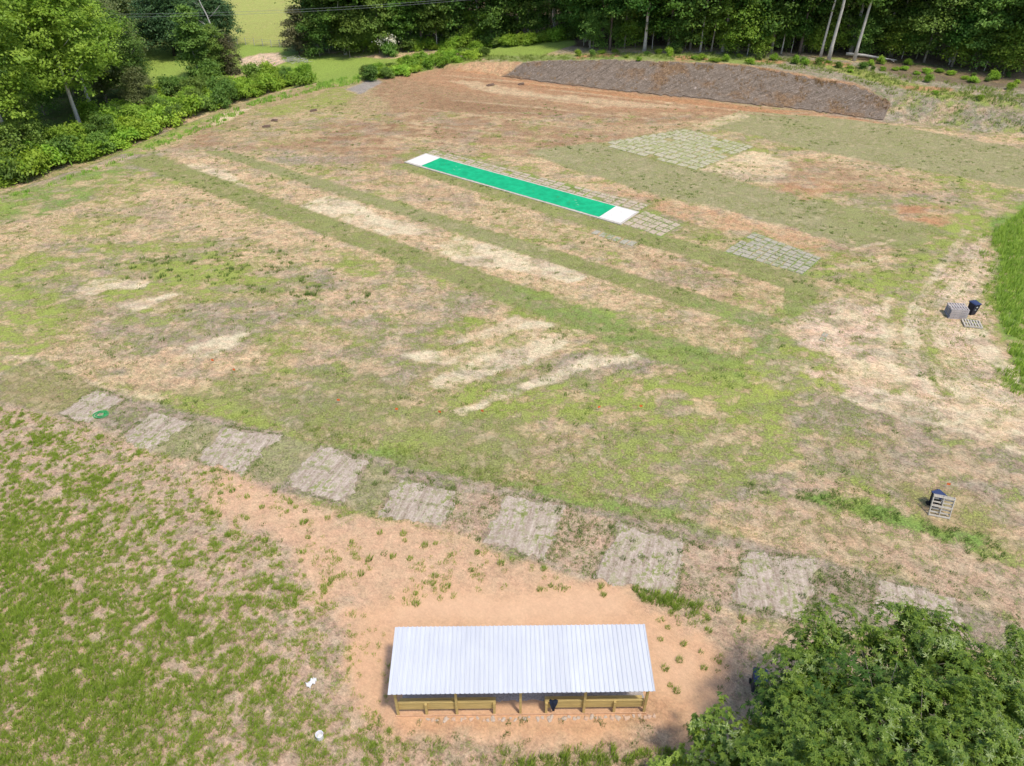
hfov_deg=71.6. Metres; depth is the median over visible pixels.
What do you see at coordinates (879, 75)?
grass
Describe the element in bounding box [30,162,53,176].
shrub
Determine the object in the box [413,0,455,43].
young tree
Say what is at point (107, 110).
shrub
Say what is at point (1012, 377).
tall weeds
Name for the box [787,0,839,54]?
woodland tree
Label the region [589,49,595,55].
shrub
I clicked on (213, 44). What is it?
vine covered tree
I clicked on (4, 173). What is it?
shrub
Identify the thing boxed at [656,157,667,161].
sod tile
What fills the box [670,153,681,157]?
sod tile
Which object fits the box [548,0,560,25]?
woodland tree
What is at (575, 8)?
woodland tree
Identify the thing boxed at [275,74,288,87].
shrub
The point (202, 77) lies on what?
shrub
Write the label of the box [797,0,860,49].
woodland tree
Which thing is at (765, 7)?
young tree
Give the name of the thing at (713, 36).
slender tree
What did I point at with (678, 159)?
sod tile
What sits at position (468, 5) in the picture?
woodland tree
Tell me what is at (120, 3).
valley tree
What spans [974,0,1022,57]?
woodland tree
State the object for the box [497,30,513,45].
shrub
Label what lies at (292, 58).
brush pile
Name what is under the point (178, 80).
shrub
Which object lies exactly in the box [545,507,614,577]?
weeds
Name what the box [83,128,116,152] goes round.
shrub
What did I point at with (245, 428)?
weeds
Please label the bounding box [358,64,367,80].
shrub
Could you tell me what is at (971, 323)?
pallet
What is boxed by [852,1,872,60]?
slender tree
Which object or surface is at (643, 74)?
erosion blanket
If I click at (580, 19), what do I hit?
young tree
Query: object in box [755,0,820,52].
woodland tree
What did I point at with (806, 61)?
shrub
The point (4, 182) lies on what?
shrub
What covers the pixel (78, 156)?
shrub
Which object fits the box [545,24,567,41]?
shrub
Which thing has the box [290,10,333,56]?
bushy tree
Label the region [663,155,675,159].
sod tile
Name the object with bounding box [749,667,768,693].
wheeled bin
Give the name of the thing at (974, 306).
wheeled bin
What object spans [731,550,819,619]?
straw panel
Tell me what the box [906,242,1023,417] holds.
weeds
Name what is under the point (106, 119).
sapling
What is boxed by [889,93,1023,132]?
weeds
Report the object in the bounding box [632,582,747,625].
grass
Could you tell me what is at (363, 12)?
woodland tree
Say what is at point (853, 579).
weeds
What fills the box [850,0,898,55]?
young tree
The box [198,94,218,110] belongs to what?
shrub
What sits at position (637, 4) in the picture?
woodland tree
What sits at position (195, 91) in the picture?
shrub
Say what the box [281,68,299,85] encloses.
shrub
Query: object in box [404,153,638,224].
cricket pitch
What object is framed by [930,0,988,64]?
young tree
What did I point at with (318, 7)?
woodland tree
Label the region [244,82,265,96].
shrub
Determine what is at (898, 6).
woodland tree
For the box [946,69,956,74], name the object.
shrub
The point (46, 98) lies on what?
valley tree
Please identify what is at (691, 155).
sod tile
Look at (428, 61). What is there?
shrub
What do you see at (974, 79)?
shrub
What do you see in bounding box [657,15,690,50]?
young tree
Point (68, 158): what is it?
shrub
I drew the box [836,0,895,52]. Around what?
woodland tree
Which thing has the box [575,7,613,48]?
young tree
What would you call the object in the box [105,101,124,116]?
shrub
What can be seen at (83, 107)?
shrub
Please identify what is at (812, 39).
young tree
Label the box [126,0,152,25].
valley tree
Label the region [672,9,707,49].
young tree
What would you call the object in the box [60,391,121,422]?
straw panel
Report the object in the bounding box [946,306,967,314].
pallet
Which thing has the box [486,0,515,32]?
woodland tree
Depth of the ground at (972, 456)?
47.16 m
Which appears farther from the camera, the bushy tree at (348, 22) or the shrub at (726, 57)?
the bushy tree at (348, 22)
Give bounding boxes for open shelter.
[388,624,654,716]
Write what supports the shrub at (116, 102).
on the ground at (972, 456)
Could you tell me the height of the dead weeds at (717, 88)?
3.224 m
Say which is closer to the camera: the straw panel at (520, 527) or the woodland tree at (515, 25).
the straw panel at (520, 527)
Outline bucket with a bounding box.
[315,730,323,740]
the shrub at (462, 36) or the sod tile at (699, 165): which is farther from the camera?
the shrub at (462, 36)
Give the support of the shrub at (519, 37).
on the ground at (972, 456)
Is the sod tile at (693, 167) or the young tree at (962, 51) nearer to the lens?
the sod tile at (693, 167)
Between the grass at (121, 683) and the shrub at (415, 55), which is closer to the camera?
the grass at (121, 683)
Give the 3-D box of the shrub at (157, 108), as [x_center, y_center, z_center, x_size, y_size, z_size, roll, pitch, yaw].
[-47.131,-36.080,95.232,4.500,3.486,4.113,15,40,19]
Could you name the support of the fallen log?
on the ground at (972, 456)
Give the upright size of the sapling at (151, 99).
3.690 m
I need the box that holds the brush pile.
[267,56,311,63]
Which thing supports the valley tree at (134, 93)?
on the ground at (972, 456)
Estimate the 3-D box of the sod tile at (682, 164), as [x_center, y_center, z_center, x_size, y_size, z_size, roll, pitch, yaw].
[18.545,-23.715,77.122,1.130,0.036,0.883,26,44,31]
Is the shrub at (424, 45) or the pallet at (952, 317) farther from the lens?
the shrub at (424, 45)
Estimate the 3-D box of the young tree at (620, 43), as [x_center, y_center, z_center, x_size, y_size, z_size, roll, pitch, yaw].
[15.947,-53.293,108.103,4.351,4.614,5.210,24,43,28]
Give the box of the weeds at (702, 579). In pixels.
[673,546,741,597]
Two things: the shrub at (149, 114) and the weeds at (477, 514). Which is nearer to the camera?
the weeds at (477, 514)
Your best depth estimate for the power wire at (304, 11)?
96.64 m
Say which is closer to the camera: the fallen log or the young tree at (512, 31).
the fallen log
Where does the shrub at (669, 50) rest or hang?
on the ground at (972, 456)
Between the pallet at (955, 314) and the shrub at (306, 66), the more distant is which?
the shrub at (306, 66)
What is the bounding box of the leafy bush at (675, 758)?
[646,743,696,765]
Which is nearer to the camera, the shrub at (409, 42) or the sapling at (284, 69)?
the sapling at (284, 69)
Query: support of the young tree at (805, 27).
on the ground at (972, 456)
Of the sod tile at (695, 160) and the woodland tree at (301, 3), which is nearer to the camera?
the sod tile at (695, 160)
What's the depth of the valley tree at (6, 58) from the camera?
104.37 m
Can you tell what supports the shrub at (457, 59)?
on the ground at (972, 456)
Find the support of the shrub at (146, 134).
on the ground at (972, 456)
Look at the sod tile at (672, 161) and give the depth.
77.82 m
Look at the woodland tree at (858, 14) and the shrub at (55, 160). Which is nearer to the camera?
the shrub at (55, 160)
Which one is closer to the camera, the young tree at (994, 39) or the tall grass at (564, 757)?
the tall grass at (564, 757)
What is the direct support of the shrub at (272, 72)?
on the ground at (972, 456)
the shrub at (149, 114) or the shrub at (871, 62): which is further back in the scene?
the shrub at (871, 62)
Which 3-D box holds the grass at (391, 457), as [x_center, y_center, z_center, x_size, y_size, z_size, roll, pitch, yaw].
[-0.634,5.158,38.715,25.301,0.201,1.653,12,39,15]
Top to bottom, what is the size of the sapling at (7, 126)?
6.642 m
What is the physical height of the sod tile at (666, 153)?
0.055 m
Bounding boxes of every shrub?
[0,142,54,177]
[0,153,31,182]
[0,175,19,187]
[14,138,72,166]
[24,143,68,166]
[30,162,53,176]
[36,120,53,130]
[41,132,82,162]
[53,147,79,165]
[60,124,91,156]
[62,120,88,134]
[68,94,101,124]
[68,143,100,161]
[79,140,113,161]
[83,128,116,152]
[89,101,124,121]
[99,97,128,109]
[103,121,145,141]
[103,136,135,151]
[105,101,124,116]
[110,111,153,130]
[110,126,130,148]
[117,99,137,106]
[125,104,167,135]
[133,126,155,139]
[142,113,170,127]
[143,83,174,96]
[145,91,177,105]
[147,99,170,126]
[152,74,176,97]
[162,102,187,127]
[162,105,184,125]
[169,75,181,93]
[169,103,185,117]
[175,76,188,87]
[176,76,207,93]
[177,90,204,116]
[181,88,203,97]
[194,58,222,74]
[194,65,224,80]
[194,75,209,86]
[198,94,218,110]
[200,86,210,95]
[205,74,218,91]
[205,92,229,109]
[209,84,233,108]
[214,78,242,100]
[226,74,246,83]
[233,71,256,98]
[240,61,261,77]
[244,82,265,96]
[253,86,267,96]
[255,56,277,79]
[256,70,283,91]
[267,69,281,80]
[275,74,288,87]
[278,73,295,84]
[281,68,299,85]
[290,66,318,85]
[296,61,313,71]
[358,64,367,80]
[362,64,377,80]
[370,62,384,66]
[371,34,399,56]
[373,64,390,76]
[379,65,394,77]
[391,61,413,76]
[395,51,414,65]
[400,38,417,51]
[400,55,419,66]
[406,63,422,71]
[408,39,422,51]
[411,47,427,59]
[416,36,435,48]
[420,55,434,68]
[424,36,439,47]
[426,43,439,49]
[434,45,455,55]
[435,55,452,66]
[440,50,460,60]
[444,35,459,48]
[449,56,463,62]
[455,33,471,47]
[459,49,481,59]
[464,29,475,40]
[464,39,483,49]
[467,36,481,42]
[478,47,490,56]
[491,37,501,47]
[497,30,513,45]
[501,34,520,45]
[511,34,523,44]
[518,32,526,44]
[522,30,544,45]
[530,33,552,42]
[535,27,553,40]
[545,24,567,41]
[560,30,576,40]
[562,26,578,39]
[574,49,581,55]
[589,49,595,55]
[664,46,673,55]
[675,47,682,53]
[697,52,706,59]
[708,57,721,61]
[721,54,729,60]
[744,57,754,64]
[755,53,762,59]
[768,53,777,59]
[791,53,800,63]
[800,58,810,64]
[815,57,825,63]
[834,61,842,67]
[858,61,868,68]
[867,59,874,65]
[876,54,885,64]
[899,66,908,69]
[902,58,912,64]
[922,67,933,73]
[924,74,935,81]
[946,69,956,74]
[967,75,980,82]
[977,94,984,99]
[987,68,1003,79]
[1005,81,1017,89]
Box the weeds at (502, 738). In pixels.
[367,716,653,765]
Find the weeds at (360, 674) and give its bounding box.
[346,625,390,748]
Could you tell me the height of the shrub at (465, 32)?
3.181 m
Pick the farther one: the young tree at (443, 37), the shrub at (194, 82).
the young tree at (443, 37)
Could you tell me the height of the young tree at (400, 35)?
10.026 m
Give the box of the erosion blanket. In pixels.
[505,59,890,119]
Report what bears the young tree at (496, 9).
on the ground at (972, 456)
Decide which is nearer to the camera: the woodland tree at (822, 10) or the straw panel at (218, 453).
the straw panel at (218, 453)
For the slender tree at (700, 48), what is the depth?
103.78 m
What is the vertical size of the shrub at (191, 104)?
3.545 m
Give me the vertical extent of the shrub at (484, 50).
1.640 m
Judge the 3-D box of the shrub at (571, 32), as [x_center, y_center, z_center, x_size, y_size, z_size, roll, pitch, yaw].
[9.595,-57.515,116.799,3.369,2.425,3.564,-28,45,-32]
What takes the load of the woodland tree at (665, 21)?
on the ground at (972, 456)
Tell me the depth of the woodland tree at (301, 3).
119.65 m
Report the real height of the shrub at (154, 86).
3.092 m
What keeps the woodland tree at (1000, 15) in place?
on the ground at (972, 456)
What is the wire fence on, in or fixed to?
on the ground at (972, 456)
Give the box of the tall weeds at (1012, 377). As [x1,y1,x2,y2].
[996,366,1023,395]
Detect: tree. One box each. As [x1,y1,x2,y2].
[0,0,65,152]
[0,0,127,122]
[0,30,32,93]
[0,34,71,114]
[0,80,46,130]
[10,7,87,94]
[15,0,128,100]
[65,28,143,102]
[79,0,147,57]
[87,6,158,91]
[98,0,160,53]
[116,65,157,105]
[122,0,201,55]
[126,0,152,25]
[165,3,212,78]
[172,0,245,47]
[197,0,219,36]
[198,23,232,72]
[213,33,243,74]
[274,0,339,46]
[274,4,322,55]
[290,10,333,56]
[297,0,347,53]
[297,1,332,44]
[303,0,369,54]
[320,3,369,56]
[324,24,364,53]
[345,5,387,51]
[348,0,374,47]
[352,0,397,52]
[362,30,383,52]
[370,0,429,49]
[380,0,411,42]
[395,0,431,36]
[403,12,429,39]
[404,3,435,37]
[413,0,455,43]
[413,0,482,38]
[432,9,464,41]
[443,0,504,36]
[452,9,491,43]
[455,0,478,31]
[469,0,510,42]
[469,0,524,35]
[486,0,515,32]
[498,17,522,36]
[502,0,557,32]
[508,0,549,28]
[526,0,554,30]
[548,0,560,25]
[549,0,584,38]
[549,1,575,30]
[560,0,610,45]
[567,1,593,45]
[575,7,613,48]
[577,0,603,47]
[589,0,632,50]
[602,0,658,48]
[604,17,627,49]
[615,14,658,47]
[621,0,674,50]
[634,0,669,48]
[645,0,710,47]
[649,7,684,40]
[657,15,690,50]
[661,0,735,49]
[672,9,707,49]
[677,691,755,765]
[686,10,729,49]
[690,0,749,51]
[699,0,708,51]
[706,0,778,52]
[710,0,720,51]
[711,21,746,52]
[725,0,786,50]
[725,593,1023,765]
[728,0,780,54]
[746,30,775,55]
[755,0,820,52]
[767,0,803,51]
[780,0,793,53]
[782,0,817,52]
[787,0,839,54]
[794,0,837,44]
[794,23,830,52]
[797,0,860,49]
[804,15,853,52]
[819,0,835,56]
[826,0,845,60]
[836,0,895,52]
[844,14,882,55]
[848,0,888,42]
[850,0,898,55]
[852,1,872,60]
[871,15,921,57]
[872,0,940,56]
[886,0,930,58]
[896,2,952,58]
[906,0,976,62]
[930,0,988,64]
[936,26,990,66]
[941,0,996,61]
[950,0,980,66]
[955,0,1023,70]
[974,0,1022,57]
[976,21,1012,70]
[976,26,1023,73]
[982,25,1023,70]
[999,0,1023,71]
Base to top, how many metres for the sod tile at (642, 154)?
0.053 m
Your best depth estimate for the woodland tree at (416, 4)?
118.11 m
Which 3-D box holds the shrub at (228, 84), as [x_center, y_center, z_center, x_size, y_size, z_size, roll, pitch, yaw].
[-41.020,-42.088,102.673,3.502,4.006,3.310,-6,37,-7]
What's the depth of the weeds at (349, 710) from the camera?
28.40 m
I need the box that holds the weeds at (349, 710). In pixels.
[344,643,376,729]
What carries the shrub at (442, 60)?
on the ground at (972, 456)
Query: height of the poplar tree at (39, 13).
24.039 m
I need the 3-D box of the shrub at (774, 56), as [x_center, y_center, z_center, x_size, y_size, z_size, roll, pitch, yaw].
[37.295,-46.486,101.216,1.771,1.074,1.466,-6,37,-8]
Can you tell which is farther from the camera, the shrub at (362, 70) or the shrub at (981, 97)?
the shrub at (362, 70)
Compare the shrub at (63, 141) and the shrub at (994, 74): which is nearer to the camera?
the shrub at (63, 141)
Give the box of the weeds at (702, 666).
[657,611,722,693]
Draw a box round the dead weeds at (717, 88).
[515,60,879,117]
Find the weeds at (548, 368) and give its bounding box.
[392,352,610,413]
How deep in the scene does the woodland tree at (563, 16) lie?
114.17 m
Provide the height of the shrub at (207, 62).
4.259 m
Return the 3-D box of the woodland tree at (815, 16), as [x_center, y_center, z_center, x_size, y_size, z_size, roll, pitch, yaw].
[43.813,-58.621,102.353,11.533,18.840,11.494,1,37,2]
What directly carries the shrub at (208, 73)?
on the ground at (972, 456)
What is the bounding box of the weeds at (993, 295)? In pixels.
[973,217,1023,314]
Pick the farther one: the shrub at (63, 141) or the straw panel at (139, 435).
the shrub at (63, 141)
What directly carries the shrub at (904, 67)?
on the ground at (972, 456)
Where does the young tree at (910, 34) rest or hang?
on the ground at (972, 456)
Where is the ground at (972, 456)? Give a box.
[0,0,1023,765]
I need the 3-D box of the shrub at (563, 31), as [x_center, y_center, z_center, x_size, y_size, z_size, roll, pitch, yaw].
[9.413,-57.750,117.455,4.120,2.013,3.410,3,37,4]
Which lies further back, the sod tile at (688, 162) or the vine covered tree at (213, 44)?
the vine covered tree at (213, 44)
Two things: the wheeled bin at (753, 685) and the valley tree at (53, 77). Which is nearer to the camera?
the wheeled bin at (753, 685)
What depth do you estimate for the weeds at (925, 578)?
33.36 m
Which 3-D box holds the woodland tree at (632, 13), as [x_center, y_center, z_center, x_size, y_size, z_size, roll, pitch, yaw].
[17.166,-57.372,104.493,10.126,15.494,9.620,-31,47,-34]
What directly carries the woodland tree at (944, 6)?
on the ground at (972, 456)
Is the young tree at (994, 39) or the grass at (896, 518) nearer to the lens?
the grass at (896, 518)
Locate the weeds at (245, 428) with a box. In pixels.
[64,387,962,630]
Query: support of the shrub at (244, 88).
on the ground at (972, 456)
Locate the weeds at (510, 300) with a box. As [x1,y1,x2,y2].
[0,54,1023,564]
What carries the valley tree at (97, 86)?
on the ground at (972, 456)
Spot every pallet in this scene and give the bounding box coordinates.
[928,494,955,519]
[944,310,965,318]
[945,308,967,316]
[945,309,966,317]
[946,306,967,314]
[947,302,969,311]
[947,304,968,313]
[961,318,982,328]
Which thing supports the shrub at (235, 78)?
on the ground at (972, 456)
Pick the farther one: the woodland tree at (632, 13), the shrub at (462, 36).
the shrub at (462, 36)
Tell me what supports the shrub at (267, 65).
on the ground at (972, 456)
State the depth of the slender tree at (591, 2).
105.30 m
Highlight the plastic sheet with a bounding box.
[305,677,316,687]
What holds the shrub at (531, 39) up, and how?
on the ground at (972, 456)
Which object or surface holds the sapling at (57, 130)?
on the ground at (972, 456)
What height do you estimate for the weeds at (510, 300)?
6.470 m
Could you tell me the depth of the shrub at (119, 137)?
89.03 m
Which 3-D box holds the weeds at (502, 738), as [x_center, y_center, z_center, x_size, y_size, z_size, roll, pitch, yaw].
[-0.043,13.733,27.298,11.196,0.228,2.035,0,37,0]
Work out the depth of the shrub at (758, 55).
101.18 m
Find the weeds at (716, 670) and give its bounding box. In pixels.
[684,656,729,738]
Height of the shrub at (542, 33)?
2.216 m
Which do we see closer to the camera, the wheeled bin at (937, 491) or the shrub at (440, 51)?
the wheeled bin at (937, 491)
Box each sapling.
[0,115,47,152]
[0,118,25,156]
[39,124,76,143]
[83,111,116,135]
[119,104,146,121]
[140,94,171,108]
[177,85,197,96]
[215,76,234,83]
[248,73,259,81]
[278,65,291,74]
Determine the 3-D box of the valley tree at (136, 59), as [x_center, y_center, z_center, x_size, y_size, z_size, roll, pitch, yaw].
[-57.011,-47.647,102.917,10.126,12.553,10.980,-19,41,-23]
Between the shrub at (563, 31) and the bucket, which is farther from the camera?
the shrub at (563, 31)
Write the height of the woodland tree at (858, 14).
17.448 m
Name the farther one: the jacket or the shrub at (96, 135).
the shrub at (96, 135)
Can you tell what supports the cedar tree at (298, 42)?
on the ground at (972, 456)
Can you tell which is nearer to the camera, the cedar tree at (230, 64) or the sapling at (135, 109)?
the sapling at (135, 109)
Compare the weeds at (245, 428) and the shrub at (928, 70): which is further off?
the shrub at (928, 70)
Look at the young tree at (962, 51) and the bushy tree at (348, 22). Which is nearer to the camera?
the young tree at (962, 51)
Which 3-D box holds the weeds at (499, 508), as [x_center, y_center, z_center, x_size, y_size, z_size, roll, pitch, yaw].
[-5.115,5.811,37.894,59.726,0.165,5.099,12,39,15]
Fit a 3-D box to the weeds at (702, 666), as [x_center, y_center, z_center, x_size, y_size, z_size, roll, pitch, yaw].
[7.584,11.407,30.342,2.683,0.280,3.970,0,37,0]
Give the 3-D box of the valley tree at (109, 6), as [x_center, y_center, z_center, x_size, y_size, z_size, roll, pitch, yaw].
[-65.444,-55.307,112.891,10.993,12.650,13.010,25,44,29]
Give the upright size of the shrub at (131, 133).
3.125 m
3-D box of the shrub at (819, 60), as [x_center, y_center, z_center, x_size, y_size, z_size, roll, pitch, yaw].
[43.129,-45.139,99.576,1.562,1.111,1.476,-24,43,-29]
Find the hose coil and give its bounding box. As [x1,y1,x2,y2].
[92,410,108,417]
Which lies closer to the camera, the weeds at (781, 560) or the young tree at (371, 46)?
the weeds at (781, 560)
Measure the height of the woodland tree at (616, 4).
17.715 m
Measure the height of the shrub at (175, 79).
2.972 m
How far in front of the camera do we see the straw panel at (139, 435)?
41.92 m
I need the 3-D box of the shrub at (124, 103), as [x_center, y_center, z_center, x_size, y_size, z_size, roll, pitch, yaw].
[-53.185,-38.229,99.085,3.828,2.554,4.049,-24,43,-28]
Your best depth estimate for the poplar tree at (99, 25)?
91.95 m
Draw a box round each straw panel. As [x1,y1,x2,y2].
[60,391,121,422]
[124,412,190,452]
[197,426,282,476]
[286,446,367,501]
[377,480,454,525]
[482,496,565,560]
[593,521,683,592]
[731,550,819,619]
[874,580,962,630]
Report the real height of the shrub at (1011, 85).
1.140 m
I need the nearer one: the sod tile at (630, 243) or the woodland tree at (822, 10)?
the sod tile at (630, 243)
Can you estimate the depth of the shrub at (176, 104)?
97.55 m
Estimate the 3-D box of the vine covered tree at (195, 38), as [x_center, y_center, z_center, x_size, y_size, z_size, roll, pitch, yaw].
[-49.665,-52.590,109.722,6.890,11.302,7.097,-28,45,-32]
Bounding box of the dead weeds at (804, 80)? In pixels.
[649,60,889,108]
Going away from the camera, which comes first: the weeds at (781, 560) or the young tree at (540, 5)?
the weeds at (781, 560)
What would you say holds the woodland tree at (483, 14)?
on the ground at (972, 456)
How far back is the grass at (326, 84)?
92.17 m
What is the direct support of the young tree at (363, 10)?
on the ground at (972, 456)
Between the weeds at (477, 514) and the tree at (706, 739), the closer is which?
the tree at (706, 739)
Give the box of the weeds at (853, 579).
[808,566,876,610]
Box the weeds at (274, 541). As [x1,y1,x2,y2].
[139,445,601,617]
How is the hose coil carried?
on the straw panel at (73, 410)
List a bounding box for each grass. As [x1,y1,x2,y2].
[0,60,450,199]
[0,407,442,765]
[304,422,737,539]
[375,737,643,765]
[451,50,1023,105]
[502,742,676,765]
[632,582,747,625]
[744,480,1006,561]
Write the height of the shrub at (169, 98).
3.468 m
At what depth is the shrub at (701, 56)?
101.23 m
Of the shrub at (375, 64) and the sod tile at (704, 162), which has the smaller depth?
the sod tile at (704, 162)
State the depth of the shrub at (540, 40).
116.81 m
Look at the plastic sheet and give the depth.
29.16 m
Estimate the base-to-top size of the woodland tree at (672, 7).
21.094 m
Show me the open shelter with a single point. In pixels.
(456, 668)
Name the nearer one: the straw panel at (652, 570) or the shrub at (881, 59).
the straw panel at (652, 570)
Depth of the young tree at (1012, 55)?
93.41 m
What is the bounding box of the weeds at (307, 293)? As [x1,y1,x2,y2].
[99,244,370,304]
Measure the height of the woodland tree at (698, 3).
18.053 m
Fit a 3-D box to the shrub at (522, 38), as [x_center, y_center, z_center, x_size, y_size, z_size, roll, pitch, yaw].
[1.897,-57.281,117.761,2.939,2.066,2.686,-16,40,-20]
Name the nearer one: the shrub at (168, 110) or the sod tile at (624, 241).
the sod tile at (624, 241)
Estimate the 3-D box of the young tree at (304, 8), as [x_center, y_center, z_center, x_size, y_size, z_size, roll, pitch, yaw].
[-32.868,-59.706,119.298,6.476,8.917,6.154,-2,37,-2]
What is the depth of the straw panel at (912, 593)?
32.54 m
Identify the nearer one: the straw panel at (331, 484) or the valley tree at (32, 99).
the straw panel at (331, 484)
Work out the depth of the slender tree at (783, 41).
103.24 m
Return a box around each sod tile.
[617,143,627,146]
[619,239,629,244]
[626,241,636,245]
[627,149,638,153]
[637,152,648,155]
[644,150,655,153]
[651,148,663,152]
[654,153,664,156]
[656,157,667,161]
[660,151,671,154]
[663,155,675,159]
[666,160,677,163]
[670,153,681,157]
[674,158,684,161]
[677,151,688,155]
[677,162,688,166]
[680,156,691,159]
[683,160,694,164]
[686,154,696,157]
[688,165,699,169]
[689,158,700,162]
[694,163,705,166]
[699,161,709,164]
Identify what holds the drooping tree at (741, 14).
on the ground at (972, 456)
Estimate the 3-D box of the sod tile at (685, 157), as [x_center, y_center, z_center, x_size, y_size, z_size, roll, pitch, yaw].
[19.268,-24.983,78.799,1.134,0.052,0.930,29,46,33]
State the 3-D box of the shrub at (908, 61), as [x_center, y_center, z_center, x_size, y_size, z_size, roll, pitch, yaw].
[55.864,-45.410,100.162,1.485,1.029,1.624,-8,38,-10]
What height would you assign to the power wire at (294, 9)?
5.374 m
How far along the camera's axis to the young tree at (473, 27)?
120.87 m
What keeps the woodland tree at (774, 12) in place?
on the ground at (972, 456)
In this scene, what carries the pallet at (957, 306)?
on the pallet at (957, 309)
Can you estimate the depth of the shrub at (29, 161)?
79.97 m
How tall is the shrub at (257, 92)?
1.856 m
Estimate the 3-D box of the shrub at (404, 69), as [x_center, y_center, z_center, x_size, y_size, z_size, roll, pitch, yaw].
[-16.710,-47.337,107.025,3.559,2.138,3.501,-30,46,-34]
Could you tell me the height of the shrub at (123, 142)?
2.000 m
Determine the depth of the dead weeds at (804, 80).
95.94 m
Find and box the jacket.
[549,699,557,711]
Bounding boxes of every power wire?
[157,0,461,16]
[166,0,436,13]
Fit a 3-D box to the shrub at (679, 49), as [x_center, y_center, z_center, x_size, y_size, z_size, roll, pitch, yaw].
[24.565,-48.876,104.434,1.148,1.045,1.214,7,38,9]
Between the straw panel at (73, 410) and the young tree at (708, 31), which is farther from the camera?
the young tree at (708, 31)
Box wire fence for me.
[228,37,288,46]
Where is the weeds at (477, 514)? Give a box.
[445,492,504,539]
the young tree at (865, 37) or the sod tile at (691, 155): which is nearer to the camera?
the sod tile at (691, 155)
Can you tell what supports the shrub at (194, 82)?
on the ground at (972, 456)
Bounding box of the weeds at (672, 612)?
[656,601,775,677]
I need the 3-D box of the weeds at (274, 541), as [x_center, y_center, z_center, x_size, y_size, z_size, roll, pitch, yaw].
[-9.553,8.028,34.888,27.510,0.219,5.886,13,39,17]
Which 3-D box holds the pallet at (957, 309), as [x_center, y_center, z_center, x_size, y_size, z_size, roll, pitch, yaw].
[32.593,-5.420,51.904,1.200,0.130,1.000,5,37,6]
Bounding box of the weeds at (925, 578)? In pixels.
[825,540,1020,625]
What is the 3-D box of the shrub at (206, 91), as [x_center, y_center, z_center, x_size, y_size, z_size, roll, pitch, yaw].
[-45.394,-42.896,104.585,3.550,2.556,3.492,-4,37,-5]
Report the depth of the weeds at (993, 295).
57.30 m
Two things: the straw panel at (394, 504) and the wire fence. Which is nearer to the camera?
the straw panel at (394, 504)
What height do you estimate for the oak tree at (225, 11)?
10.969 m
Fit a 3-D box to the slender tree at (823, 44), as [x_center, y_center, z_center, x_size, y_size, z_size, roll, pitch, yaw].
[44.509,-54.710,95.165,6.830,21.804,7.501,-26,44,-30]
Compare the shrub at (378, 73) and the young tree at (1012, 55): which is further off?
the shrub at (378, 73)
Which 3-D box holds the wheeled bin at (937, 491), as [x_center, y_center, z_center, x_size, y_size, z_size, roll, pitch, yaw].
[22.048,6.057,36.885,0.541,0.929,0.671,-12,39,-16]
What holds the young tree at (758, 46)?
on the ground at (972, 456)
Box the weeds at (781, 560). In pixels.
[760,551,816,570]
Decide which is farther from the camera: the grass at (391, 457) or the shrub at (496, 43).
the shrub at (496, 43)
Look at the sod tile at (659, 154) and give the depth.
79.59 m
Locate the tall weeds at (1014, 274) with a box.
[991,208,1023,383]
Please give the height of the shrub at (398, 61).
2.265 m
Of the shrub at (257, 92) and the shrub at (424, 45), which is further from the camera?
the shrub at (424, 45)
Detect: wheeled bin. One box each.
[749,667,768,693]
[926,489,946,507]
[967,300,981,314]
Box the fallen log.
[846,52,894,61]
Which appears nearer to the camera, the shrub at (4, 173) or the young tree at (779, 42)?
the shrub at (4, 173)
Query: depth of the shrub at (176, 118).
95.18 m
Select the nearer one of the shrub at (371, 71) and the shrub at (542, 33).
the shrub at (371, 71)
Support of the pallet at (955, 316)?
on the pallet at (952, 317)
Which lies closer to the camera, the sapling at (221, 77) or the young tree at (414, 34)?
the sapling at (221, 77)
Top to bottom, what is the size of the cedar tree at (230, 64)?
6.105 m
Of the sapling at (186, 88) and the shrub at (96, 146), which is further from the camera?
the sapling at (186, 88)
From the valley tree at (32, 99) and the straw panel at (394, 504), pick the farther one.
the valley tree at (32, 99)
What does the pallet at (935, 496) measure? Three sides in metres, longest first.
1.200 x 1.000 x 0.130 m
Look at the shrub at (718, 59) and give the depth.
100.41 m
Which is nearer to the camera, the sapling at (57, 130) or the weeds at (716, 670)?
the weeds at (716, 670)
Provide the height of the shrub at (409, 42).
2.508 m
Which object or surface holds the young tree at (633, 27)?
on the ground at (972, 456)
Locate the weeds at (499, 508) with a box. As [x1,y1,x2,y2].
[23,360,1020,644]
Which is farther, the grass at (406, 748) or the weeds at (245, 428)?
the weeds at (245, 428)
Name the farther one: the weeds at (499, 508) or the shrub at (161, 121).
the shrub at (161, 121)
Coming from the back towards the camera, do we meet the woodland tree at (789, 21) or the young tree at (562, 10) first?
the young tree at (562, 10)
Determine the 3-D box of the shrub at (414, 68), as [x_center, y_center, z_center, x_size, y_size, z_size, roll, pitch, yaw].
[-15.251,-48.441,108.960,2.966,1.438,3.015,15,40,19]
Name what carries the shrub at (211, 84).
on the ground at (972, 456)
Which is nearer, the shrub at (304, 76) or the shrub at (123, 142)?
the shrub at (123, 142)
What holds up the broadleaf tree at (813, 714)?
on the ground at (972, 456)
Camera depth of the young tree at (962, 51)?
97.28 m

